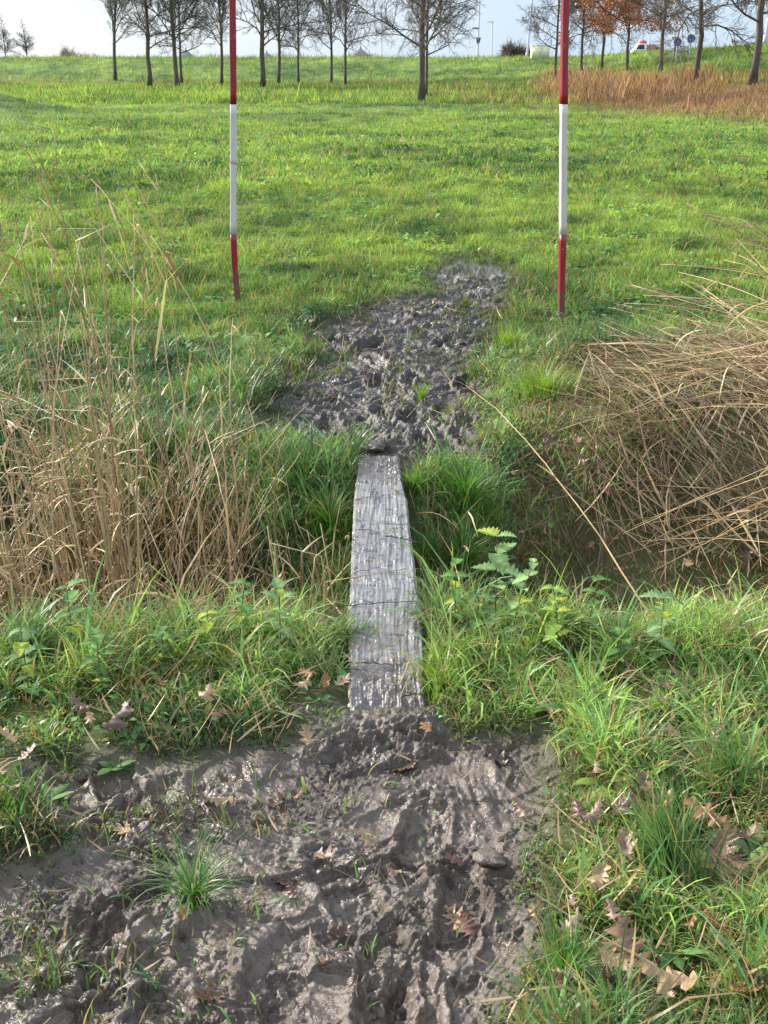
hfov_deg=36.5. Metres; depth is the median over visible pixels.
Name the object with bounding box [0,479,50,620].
reed stalk
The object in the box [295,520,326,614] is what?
reed stalk
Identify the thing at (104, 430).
reed bed
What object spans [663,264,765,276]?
reed stalk
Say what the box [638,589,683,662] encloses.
nettle plant
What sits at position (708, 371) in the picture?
reed stalk
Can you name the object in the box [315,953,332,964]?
oak leaf
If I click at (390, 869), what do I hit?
oak leaf
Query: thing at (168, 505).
reed stalk
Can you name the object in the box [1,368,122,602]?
reed stalk
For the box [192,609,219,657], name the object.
nettle plant
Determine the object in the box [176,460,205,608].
reed stalk
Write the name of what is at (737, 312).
reed stalk
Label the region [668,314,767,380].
reed stalk
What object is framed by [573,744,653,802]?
leafy weed
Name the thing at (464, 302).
grass tussock
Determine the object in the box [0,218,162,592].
reed stalk
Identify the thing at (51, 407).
reed stalk
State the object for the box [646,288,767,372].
reed stalk
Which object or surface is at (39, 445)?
reed stalk
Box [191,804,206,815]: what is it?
oak leaf
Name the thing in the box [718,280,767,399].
reed stalk
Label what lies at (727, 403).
reed stalk
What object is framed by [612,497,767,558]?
reed stalk
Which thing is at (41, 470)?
reed stalk
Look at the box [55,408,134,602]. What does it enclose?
reed stalk
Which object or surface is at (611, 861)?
oak leaf
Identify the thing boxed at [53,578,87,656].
nettle plant
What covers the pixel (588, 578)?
oak leaf
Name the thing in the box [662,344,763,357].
reed stalk
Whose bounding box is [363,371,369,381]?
oak leaf
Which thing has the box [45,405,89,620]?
reed stalk
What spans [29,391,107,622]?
reed stalk
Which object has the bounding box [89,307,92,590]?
reed stalk
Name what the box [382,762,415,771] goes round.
oak leaf
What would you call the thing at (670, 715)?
oak leaf
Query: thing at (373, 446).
mud clod
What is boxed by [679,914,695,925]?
oak leaf
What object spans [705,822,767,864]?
leafy weed
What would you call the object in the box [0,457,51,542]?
reed stalk
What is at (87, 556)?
reed stalk
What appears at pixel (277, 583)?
nettle plant
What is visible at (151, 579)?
reed stalk
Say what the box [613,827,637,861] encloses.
oak leaf
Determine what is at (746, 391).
reed stalk
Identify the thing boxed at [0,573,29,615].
reed stalk
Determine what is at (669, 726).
oak leaf
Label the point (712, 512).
reed stalk
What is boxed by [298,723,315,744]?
oak leaf
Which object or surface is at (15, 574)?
reed stalk
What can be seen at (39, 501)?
reed stalk
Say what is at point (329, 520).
grass tussock
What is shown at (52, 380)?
reed stalk
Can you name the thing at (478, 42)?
lamp post
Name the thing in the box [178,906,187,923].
oak leaf
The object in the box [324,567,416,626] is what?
reed stalk
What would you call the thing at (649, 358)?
reed litter
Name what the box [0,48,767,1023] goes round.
ground
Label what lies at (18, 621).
grass tussock
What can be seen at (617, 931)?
oak leaf
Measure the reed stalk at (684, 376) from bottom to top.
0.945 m
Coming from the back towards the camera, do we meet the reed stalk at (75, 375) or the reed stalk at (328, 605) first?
the reed stalk at (75, 375)
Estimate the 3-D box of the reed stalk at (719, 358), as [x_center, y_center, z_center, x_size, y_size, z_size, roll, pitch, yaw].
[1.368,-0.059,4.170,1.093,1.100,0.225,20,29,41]
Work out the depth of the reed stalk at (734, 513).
4.05 m
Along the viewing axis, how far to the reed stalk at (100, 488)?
3.42 m
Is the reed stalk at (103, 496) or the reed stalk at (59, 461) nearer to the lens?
the reed stalk at (103, 496)
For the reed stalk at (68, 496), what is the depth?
3.27 m
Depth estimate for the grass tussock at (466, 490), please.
4.47 m
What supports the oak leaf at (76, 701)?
on the turf weeds at (284, 680)
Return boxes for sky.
[0,0,767,57]
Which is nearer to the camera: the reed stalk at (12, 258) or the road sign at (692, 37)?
the reed stalk at (12, 258)
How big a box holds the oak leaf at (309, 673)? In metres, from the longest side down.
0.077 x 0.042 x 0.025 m
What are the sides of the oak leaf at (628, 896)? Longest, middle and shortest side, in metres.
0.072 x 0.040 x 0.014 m
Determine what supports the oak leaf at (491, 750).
on the ground at (418, 962)
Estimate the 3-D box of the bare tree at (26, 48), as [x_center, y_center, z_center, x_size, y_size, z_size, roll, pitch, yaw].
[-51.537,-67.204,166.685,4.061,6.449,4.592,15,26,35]
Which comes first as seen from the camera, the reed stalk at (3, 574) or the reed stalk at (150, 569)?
the reed stalk at (3, 574)
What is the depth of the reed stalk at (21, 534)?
4.33 m
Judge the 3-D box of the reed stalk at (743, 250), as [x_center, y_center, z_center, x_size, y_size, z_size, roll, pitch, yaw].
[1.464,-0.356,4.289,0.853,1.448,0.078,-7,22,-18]
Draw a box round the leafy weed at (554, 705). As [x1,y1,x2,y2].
[535,678,615,737]
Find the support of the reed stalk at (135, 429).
on the ground at (418, 962)
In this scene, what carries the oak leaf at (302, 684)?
on the grass at (614, 728)
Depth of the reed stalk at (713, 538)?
4.07 m
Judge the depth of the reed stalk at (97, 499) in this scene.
4.29 m
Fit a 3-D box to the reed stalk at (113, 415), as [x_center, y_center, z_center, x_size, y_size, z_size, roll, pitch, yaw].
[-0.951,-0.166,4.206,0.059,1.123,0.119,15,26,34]
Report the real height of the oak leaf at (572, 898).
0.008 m
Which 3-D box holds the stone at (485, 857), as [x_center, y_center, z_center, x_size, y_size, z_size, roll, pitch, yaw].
[0.216,0.708,2.378,0.080,0.028,0.057,7,15,23]
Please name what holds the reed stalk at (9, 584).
on the ground at (418, 962)
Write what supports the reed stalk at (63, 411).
on the ground at (418, 962)
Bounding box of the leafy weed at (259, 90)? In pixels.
[245,83,277,94]
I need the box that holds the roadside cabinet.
[530,45,549,58]
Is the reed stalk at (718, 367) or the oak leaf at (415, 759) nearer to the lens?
the oak leaf at (415, 759)
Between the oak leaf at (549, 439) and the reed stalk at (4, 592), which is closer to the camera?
the reed stalk at (4, 592)
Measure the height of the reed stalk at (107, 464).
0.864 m
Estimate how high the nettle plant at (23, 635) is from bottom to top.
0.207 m
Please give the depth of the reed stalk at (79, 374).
3.99 m
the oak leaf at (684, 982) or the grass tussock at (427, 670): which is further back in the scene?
the grass tussock at (427, 670)
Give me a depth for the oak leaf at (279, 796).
2.59 m
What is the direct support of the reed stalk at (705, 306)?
on the ground at (418, 962)
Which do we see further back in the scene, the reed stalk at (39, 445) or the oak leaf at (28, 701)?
the reed stalk at (39, 445)
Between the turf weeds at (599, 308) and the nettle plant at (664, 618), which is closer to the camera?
the nettle plant at (664, 618)
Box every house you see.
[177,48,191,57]
[353,47,370,56]
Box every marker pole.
[229,0,240,302]
[557,0,568,320]
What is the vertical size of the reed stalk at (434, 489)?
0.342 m
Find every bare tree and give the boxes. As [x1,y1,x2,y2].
[0,16,18,55]
[8,20,36,56]
[94,0,157,80]
[101,0,228,86]
[135,0,216,85]
[139,0,226,83]
[181,0,238,84]
[209,0,361,86]
[250,0,314,84]
[264,0,336,82]
[299,0,347,83]
[307,0,397,84]
[333,0,486,102]
[371,0,478,95]
[517,0,610,74]
[545,0,617,70]
[630,0,767,82]
[687,0,767,85]
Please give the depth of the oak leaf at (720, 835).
2.31 m
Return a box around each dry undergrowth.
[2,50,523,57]
[460,58,767,122]
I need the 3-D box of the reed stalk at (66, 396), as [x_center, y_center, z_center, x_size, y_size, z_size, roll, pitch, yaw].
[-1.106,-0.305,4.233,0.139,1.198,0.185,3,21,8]
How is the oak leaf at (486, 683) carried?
on the ground at (418, 962)
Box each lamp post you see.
[381,0,381,55]
[472,0,480,56]
[491,22,492,56]
[526,0,532,56]
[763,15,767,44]
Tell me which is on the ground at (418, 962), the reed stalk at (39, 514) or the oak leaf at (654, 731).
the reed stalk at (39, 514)
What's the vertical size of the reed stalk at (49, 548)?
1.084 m
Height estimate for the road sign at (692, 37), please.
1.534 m
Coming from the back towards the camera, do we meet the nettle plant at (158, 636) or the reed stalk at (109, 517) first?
the reed stalk at (109, 517)
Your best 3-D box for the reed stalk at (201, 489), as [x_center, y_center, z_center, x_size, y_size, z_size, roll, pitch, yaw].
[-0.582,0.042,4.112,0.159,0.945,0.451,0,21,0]
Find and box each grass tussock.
[0,578,95,677]
[0,754,63,825]
[104,810,261,934]
[249,433,349,497]
[282,461,355,554]
[312,334,330,348]
[315,597,401,649]
[388,456,445,499]
[389,632,504,705]
[403,420,530,554]
[412,379,430,401]
[412,518,461,577]
[413,501,514,583]
[452,295,483,308]
[480,319,532,348]
[487,347,601,404]
[512,898,647,996]
[576,765,750,895]
[635,688,767,810]
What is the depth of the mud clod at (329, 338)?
6.92 m
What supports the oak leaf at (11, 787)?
on the grass at (614, 728)
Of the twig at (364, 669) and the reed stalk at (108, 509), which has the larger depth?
the reed stalk at (108, 509)
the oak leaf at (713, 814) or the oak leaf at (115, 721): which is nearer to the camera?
the oak leaf at (713, 814)
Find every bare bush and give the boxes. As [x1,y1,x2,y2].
[57,44,75,56]
[496,37,529,56]
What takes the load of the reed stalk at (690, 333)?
on the ground at (418, 962)
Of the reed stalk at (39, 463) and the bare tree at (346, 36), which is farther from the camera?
the bare tree at (346, 36)
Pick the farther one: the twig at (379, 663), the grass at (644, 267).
the grass at (644, 267)
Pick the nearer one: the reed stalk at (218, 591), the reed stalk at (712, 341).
the reed stalk at (218, 591)
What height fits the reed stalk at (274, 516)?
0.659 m
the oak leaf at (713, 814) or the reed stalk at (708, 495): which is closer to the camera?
the oak leaf at (713, 814)
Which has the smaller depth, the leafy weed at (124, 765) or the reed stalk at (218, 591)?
the leafy weed at (124, 765)
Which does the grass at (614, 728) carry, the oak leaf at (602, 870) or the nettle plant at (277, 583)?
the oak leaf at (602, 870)
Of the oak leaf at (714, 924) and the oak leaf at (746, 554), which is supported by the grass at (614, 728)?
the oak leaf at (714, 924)
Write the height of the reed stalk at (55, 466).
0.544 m
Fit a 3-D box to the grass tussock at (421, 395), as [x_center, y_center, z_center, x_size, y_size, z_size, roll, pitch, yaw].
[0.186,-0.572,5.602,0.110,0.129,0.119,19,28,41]
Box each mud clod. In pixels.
[312,331,331,340]
[363,440,386,452]
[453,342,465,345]
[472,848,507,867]
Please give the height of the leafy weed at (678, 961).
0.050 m
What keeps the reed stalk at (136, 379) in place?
on the ground at (418, 962)
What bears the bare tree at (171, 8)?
on the ground at (418, 962)
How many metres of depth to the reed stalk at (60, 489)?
4.21 m
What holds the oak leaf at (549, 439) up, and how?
on the ground at (418, 962)
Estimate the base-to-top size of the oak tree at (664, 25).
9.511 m
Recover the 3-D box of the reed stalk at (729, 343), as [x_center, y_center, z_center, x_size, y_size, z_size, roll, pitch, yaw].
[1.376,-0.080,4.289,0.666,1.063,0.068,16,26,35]
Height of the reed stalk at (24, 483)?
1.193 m
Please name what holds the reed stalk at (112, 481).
on the ground at (418, 962)
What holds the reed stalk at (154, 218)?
on the ground at (418, 962)
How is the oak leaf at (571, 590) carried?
on the ground at (418, 962)
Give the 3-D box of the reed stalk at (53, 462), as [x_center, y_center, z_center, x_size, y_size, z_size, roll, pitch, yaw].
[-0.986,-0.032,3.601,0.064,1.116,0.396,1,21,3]
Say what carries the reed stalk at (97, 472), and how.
on the ground at (418, 962)
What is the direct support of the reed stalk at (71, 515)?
on the ground at (418, 962)
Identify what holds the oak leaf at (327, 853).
on the ground at (418, 962)
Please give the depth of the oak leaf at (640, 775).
2.46 m
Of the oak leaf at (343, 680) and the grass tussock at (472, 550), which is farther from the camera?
the grass tussock at (472, 550)
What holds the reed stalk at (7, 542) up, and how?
on the ground at (418, 962)
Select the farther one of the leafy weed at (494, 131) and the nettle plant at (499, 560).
the leafy weed at (494, 131)
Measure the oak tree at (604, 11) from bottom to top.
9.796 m
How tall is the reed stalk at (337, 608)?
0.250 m
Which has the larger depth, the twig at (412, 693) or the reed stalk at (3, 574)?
the reed stalk at (3, 574)
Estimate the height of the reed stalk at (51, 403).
1.652 m
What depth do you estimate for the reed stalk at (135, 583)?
3.65 m
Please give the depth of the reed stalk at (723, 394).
4.13 m
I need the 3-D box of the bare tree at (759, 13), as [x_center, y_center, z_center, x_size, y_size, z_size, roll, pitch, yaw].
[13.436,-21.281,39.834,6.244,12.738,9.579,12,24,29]
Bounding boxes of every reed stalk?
[0,200,48,599]
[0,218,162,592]
[0,222,51,627]
[0,224,73,619]
[0,239,86,614]
[0,266,126,588]
[0,287,114,583]
[0,295,96,603]
[0,346,99,614]
[0,352,125,580]
[0,373,66,585]
[0,375,124,603]
[0,383,99,608]
[0,390,180,554]
[0,392,153,591]
[0,397,84,582]
[0,398,144,586]
[0,400,81,614]
[0,402,61,562]
[0,413,70,617]
[0,415,71,617]
[0,417,43,616]
[0,422,59,581]
[0,446,79,545]
[0,448,36,612]
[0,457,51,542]
[0,470,111,622]
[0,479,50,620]
[0,490,15,612]
[0,493,123,599]
[0,498,51,592]
[0,501,78,621]
[0,527,66,613]
[0,533,29,618]
[0,536,114,612]
[0,539,10,599]
[0,545,127,595]
[0,548,31,606]
[0,557,22,620]
[0,563,107,595]
[0,571,15,620]
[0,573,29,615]
[0,576,9,611]
[0,589,10,618]
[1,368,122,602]
[1,406,38,615]
[1,491,23,612]
[1,514,20,584]
[1,517,102,607]
[3,500,77,585]
[7,284,64,599]
[8,124,133,607]
[10,195,89,596]
[13,418,40,617]
[15,349,29,564]
[19,244,120,605]
[20,529,88,602]
[24,491,138,609]
[25,216,76,590]
[28,446,67,563]
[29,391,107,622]
[33,348,64,619]
[33,526,88,606]
[37,443,94,610]
[40,371,89,602]
[41,199,123,554]
[41,357,115,505]
[41,549,93,617]
[42,234,163,521]
[43,401,141,605]
[44,297,88,572]
[45,261,92,531]
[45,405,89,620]
[45,499,119,614]
[49,202,83,620]
[51,235,80,574]
[51,310,68,613]
[51,482,98,617]
[54,198,182,611]
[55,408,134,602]
[56,530,106,613]
[60,485,84,611]
[61,340,131,599]
[61,530,71,611]
[63,329,135,586]
[67,319,116,611]
[68,452,130,600]
[70,220,119,610]
[72,457,128,599]
[75,416,118,617]
[75,548,108,609]
[76,186,126,606]
[79,590,168,625]
[81,315,114,627]
[81,370,104,582]
[82,338,113,623]
[82,435,133,623]
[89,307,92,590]
[89,343,111,558]
[90,437,127,614]
[91,179,185,511]
[92,421,121,622]
[92,423,198,585]
[94,372,132,614]
[94,434,127,619]
[96,400,132,572]
[100,394,148,601]
[103,393,139,588]
[106,398,143,596]
[109,321,184,597]
[109,331,129,567]
[110,562,226,615]
[111,293,162,556]
[118,498,194,610]
[120,559,171,607]
[121,475,175,597]
[122,456,181,595]
[123,159,210,615]
[125,251,175,556]
[131,215,141,618]
[133,247,153,597]
[136,480,158,612]
[136,486,152,601]
[136,589,187,616]
[151,236,248,613]
[164,341,210,614]
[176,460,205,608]
[183,494,206,601]
[191,580,234,608]
[196,386,229,597]
[225,484,251,612]
[229,318,248,584]
[238,354,258,590]
[256,526,287,614]
[258,538,271,610]
[271,543,331,615]
[273,562,301,607]
[274,441,281,595]
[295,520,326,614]
[301,535,323,613]
[305,600,349,617]
[308,542,333,617]
[315,544,322,604]
[320,524,337,621]
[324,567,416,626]
[326,594,348,623]
[327,501,340,612]
[327,562,350,590]
[427,445,428,538]
[431,450,454,523]
[439,380,651,619]
[443,504,476,551]
[608,359,755,399]
[611,307,767,379]
[612,335,767,361]
[612,352,767,417]
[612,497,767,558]
[618,304,767,373]
[623,467,767,533]
[626,303,767,329]
[627,367,767,403]
[631,384,767,411]
[633,285,767,322]
[635,343,767,391]
[635,474,767,525]
[641,538,767,542]
[644,487,767,545]
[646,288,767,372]
[650,323,765,352]
[650,325,765,362]
[650,511,767,572]
[651,334,752,363]
[652,506,767,522]
[655,284,767,408]
[655,365,767,382]
[658,368,767,392]
[658,379,767,396]
[661,528,767,551]
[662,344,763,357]
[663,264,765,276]
[663,356,767,366]
[667,403,766,418]
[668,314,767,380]
[669,315,767,377]
[671,498,767,537]
[673,307,767,359]
[673,364,756,374]
[676,221,767,355]
[676,509,766,546]
[677,388,767,403]
[678,299,767,313]
[679,272,767,328]
[681,310,767,335]
[682,332,766,360]
[684,317,767,327]
[685,629,767,656]
[686,482,767,535]
[688,204,767,251]
[689,343,766,350]
[690,332,764,356]
[691,321,767,339]
[691,623,767,679]
[692,493,763,520]
[694,334,767,366]
[695,391,767,421]
[698,588,767,639]
[700,396,765,421]
[701,499,766,551]
[702,286,767,333]
[705,275,765,294]
[705,364,767,368]
[709,221,767,275]
[710,406,767,407]
[710,640,767,698]
[711,297,767,349]
[714,202,767,233]
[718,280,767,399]
[718,289,767,349]
[725,232,767,274]
[726,607,767,659]
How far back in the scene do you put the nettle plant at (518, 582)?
3.16 m
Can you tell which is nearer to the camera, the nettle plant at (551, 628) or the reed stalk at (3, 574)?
the nettle plant at (551, 628)
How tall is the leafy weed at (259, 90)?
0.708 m
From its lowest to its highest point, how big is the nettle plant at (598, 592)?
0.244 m
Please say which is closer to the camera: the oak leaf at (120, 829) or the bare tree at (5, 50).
the oak leaf at (120, 829)
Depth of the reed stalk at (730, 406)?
4.17 m
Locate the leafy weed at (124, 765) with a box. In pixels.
[97,759,135,775]
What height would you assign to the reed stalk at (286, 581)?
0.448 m
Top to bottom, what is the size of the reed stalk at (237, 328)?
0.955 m
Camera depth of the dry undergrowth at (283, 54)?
111.44 m
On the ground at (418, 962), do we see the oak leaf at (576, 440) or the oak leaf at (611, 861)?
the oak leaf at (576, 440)
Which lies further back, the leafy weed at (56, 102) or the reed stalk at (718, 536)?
the leafy weed at (56, 102)
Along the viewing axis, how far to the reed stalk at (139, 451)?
3.90 m
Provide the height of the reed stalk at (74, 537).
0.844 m
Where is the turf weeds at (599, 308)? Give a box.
[0,119,767,363]
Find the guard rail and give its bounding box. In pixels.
[669,49,691,61]
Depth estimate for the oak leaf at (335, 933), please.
2.21 m
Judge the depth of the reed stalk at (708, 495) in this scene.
4.14 m
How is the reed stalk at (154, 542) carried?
on the ground at (418, 962)
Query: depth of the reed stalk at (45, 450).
4.02 m
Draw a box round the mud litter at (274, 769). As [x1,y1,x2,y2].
[0,307,576,1023]
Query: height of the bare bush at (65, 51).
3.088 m
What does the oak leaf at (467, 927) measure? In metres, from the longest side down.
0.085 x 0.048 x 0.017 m
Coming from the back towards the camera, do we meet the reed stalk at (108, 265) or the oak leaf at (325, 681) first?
the reed stalk at (108, 265)
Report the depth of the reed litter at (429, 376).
5.86 m
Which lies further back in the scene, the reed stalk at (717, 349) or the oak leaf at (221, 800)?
the reed stalk at (717, 349)
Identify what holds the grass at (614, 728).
on the ground at (418, 962)
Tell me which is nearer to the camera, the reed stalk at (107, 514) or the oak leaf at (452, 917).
the oak leaf at (452, 917)
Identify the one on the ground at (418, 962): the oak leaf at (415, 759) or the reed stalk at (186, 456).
the reed stalk at (186, 456)
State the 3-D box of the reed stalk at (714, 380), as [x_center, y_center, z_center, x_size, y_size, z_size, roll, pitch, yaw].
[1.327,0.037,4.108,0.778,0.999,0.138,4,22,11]
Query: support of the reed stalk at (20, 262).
on the ground at (418, 962)
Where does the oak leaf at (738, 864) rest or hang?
on the ground at (418, 962)
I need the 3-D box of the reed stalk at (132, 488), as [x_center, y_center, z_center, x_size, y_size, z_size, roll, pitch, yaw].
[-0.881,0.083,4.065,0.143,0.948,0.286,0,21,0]
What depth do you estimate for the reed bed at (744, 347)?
4.20 m
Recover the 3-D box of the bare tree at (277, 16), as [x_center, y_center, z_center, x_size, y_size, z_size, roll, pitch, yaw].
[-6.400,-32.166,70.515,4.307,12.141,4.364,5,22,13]
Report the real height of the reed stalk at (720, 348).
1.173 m
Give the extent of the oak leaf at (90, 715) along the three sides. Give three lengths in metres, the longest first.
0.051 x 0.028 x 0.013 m
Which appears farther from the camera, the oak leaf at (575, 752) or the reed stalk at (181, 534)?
the reed stalk at (181, 534)
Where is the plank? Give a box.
[348,454,425,726]
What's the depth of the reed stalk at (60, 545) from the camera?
4.14 m
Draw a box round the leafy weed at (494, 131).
[486,125,510,135]
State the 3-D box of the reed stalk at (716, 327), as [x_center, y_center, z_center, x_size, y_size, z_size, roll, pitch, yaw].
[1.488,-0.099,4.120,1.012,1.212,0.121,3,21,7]
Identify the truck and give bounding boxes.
[630,40,655,52]
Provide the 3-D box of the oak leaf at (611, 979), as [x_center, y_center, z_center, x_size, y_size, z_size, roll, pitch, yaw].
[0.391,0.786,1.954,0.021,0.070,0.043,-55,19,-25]
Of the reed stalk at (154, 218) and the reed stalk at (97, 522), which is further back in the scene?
the reed stalk at (97, 522)
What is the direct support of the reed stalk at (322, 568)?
on the ground at (418, 962)
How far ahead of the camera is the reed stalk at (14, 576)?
4.03 m
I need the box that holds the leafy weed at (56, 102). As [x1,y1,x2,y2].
[45,98,67,105]
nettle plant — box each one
[7,624,46,699]
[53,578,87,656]
[79,628,116,697]
[147,625,179,678]
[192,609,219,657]
[223,578,254,645]
[261,577,296,645]
[440,558,472,630]
[466,592,496,637]
[470,526,525,634]
[505,558,538,636]
[540,583,573,661]
[575,574,610,653]
[603,625,638,677]
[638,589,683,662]
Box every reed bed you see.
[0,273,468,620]
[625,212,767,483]
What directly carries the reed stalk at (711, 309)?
on the ground at (418, 962)
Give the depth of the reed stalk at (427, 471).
4.24 m
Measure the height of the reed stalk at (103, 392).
1.863 m
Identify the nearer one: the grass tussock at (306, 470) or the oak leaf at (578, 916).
the oak leaf at (578, 916)
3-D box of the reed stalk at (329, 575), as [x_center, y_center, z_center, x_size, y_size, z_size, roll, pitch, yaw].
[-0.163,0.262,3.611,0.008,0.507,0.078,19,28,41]
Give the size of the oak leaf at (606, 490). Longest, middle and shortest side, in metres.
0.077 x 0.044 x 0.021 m
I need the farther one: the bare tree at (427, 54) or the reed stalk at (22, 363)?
the bare tree at (427, 54)
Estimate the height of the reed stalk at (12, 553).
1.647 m
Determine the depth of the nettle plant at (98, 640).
2.89 m
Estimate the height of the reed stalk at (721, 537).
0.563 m
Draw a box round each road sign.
[673,38,681,62]
[687,34,694,62]
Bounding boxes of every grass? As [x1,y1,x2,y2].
[0,38,767,104]
[0,71,767,190]
[0,162,767,361]
[0,304,767,627]
[0,506,767,1023]
[0,592,767,1023]
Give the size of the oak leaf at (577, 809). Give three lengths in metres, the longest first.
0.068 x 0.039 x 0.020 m
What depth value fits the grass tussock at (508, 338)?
6.46 m
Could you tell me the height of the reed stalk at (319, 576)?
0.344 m
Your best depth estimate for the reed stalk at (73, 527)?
3.76 m
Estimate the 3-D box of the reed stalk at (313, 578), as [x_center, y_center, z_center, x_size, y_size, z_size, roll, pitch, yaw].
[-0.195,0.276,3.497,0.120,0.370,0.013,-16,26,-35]
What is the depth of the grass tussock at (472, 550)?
4.30 m
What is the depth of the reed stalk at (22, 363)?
4.31 m
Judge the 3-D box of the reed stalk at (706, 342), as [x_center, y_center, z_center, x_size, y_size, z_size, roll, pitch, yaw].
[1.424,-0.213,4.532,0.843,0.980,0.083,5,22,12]
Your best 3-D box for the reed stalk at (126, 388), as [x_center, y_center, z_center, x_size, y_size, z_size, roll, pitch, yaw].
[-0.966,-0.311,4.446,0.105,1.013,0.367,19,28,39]
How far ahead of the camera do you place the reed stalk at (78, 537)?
4.17 m
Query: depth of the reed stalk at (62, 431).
4.21 m
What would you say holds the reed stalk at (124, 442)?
on the ground at (418, 962)
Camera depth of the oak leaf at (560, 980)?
1.97 m
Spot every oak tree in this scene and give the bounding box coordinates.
[557,0,648,70]
[575,0,686,70]
[603,0,723,73]
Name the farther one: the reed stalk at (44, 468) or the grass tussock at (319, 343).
the grass tussock at (319, 343)
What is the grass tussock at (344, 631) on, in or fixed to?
on the ground at (418, 962)
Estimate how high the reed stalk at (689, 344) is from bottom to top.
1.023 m
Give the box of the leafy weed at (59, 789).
[37,783,73,803]
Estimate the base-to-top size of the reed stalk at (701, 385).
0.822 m
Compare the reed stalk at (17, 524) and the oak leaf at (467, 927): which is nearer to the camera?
the oak leaf at (467, 927)
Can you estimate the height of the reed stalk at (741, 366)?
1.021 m
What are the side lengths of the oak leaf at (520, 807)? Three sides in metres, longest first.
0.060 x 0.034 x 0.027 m
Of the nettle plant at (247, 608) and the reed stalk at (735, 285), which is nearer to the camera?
the nettle plant at (247, 608)
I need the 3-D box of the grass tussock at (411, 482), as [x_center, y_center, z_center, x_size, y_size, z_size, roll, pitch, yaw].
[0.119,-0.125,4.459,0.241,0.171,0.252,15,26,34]
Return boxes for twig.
[318,601,430,621]
[346,660,379,673]
[349,652,402,665]
[384,535,419,542]
[399,688,426,696]
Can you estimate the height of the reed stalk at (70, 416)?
1.413 m
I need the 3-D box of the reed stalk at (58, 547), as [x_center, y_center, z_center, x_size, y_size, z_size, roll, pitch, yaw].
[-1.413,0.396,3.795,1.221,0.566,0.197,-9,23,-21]
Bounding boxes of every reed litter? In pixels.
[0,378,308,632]
[171,281,680,545]
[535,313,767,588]
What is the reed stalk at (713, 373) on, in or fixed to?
on the ground at (418, 962)
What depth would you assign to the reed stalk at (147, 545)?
3.67 m
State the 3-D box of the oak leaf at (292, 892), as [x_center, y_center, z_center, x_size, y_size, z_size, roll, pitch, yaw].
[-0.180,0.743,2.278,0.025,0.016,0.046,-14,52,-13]
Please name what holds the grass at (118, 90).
on the ground at (418, 962)
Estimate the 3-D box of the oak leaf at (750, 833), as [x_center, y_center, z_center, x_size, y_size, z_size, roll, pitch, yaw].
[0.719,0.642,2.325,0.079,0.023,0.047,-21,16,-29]
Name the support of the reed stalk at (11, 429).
on the ground at (418, 962)
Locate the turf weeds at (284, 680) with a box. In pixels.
[0,346,767,826]
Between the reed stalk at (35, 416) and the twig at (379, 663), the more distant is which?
the reed stalk at (35, 416)
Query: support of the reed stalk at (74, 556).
on the ground at (418, 962)
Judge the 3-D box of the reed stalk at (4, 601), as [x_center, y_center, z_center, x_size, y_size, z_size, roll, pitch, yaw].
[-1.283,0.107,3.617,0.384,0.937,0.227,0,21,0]
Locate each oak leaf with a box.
[0,726,24,743]
[0,780,26,791]
[15,741,36,763]
[21,692,42,710]
[68,691,94,714]
[84,707,95,723]
[90,700,133,731]
[113,821,133,834]
[153,674,167,685]
[154,799,167,815]
[168,836,177,848]
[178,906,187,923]
[191,784,212,804]
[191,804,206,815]
[193,982,228,1001]
[194,683,215,700]
[206,666,214,679]
[209,708,226,717]
[209,791,237,807]
[216,773,228,780]
[269,789,283,808]
[285,880,297,899]
[291,675,312,689]
[291,701,314,715]
[298,667,316,678]
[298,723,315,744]
[307,843,336,858]
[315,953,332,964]
[320,672,329,688]
[327,925,350,936]
[332,673,351,687]
[356,827,382,848]
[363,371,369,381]
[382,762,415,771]
[385,863,406,876]
[406,756,418,768]
[419,721,433,732]
[442,904,462,933]
[445,851,470,866]
[454,910,478,939]
[484,675,491,685]
[484,744,513,767]
[512,796,527,816]
[528,900,542,919]
[544,431,569,444]
[551,965,583,984]
[554,963,569,983]
[558,906,585,932]
[563,744,585,755]
[565,584,583,594]
[566,893,578,907]
[570,798,586,818]
[573,436,581,442]
[577,453,589,464]
[577,799,603,823]
[582,760,602,774]
[583,544,596,550]
[583,575,591,581]
[586,854,610,889]
[588,944,629,971]
[590,794,619,809]
[598,964,624,985]
[601,913,651,982]
[603,485,613,495]
[604,852,629,867]
[604,896,620,922]
[605,789,636,820]
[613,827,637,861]
[615,586,624,596]
[616,884,638,902]
[624,661,643,682]
[624,704,637,715]
[629,783,659,796]
[635,769,654,792]
[642,958,716,993]
[648,721,667,737]
[652,788,674,803]
[656,677,674,688]
[659,722,687,737]
[661,759,674,769]
[665,990,675,998]
[666,709,675,722]
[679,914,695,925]
[682,558,693,568]
[682,795,740,826]
[702,903,738,936]
[703,742,717,757]
[703,823,738,877]
[704,594,720,601]
[708,726,721,741]
[717,973,763,992]
[726,854,748,869]
[728,846,745,860]
[734,821,760,839]
[736,959,764,989]
[739,548,752,559]
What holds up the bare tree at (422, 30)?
on the ground at (418, 962)
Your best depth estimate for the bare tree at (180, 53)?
74.26 m
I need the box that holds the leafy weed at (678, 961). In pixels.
[641,929,709,969]
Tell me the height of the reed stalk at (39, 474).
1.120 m
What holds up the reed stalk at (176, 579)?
on the ground at (418, 962)
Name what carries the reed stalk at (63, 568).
on the ground at (418, 962)
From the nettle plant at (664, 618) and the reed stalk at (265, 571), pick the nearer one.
the nettle plant at (664, 618)
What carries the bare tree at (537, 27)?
on the ground at (418, 962)

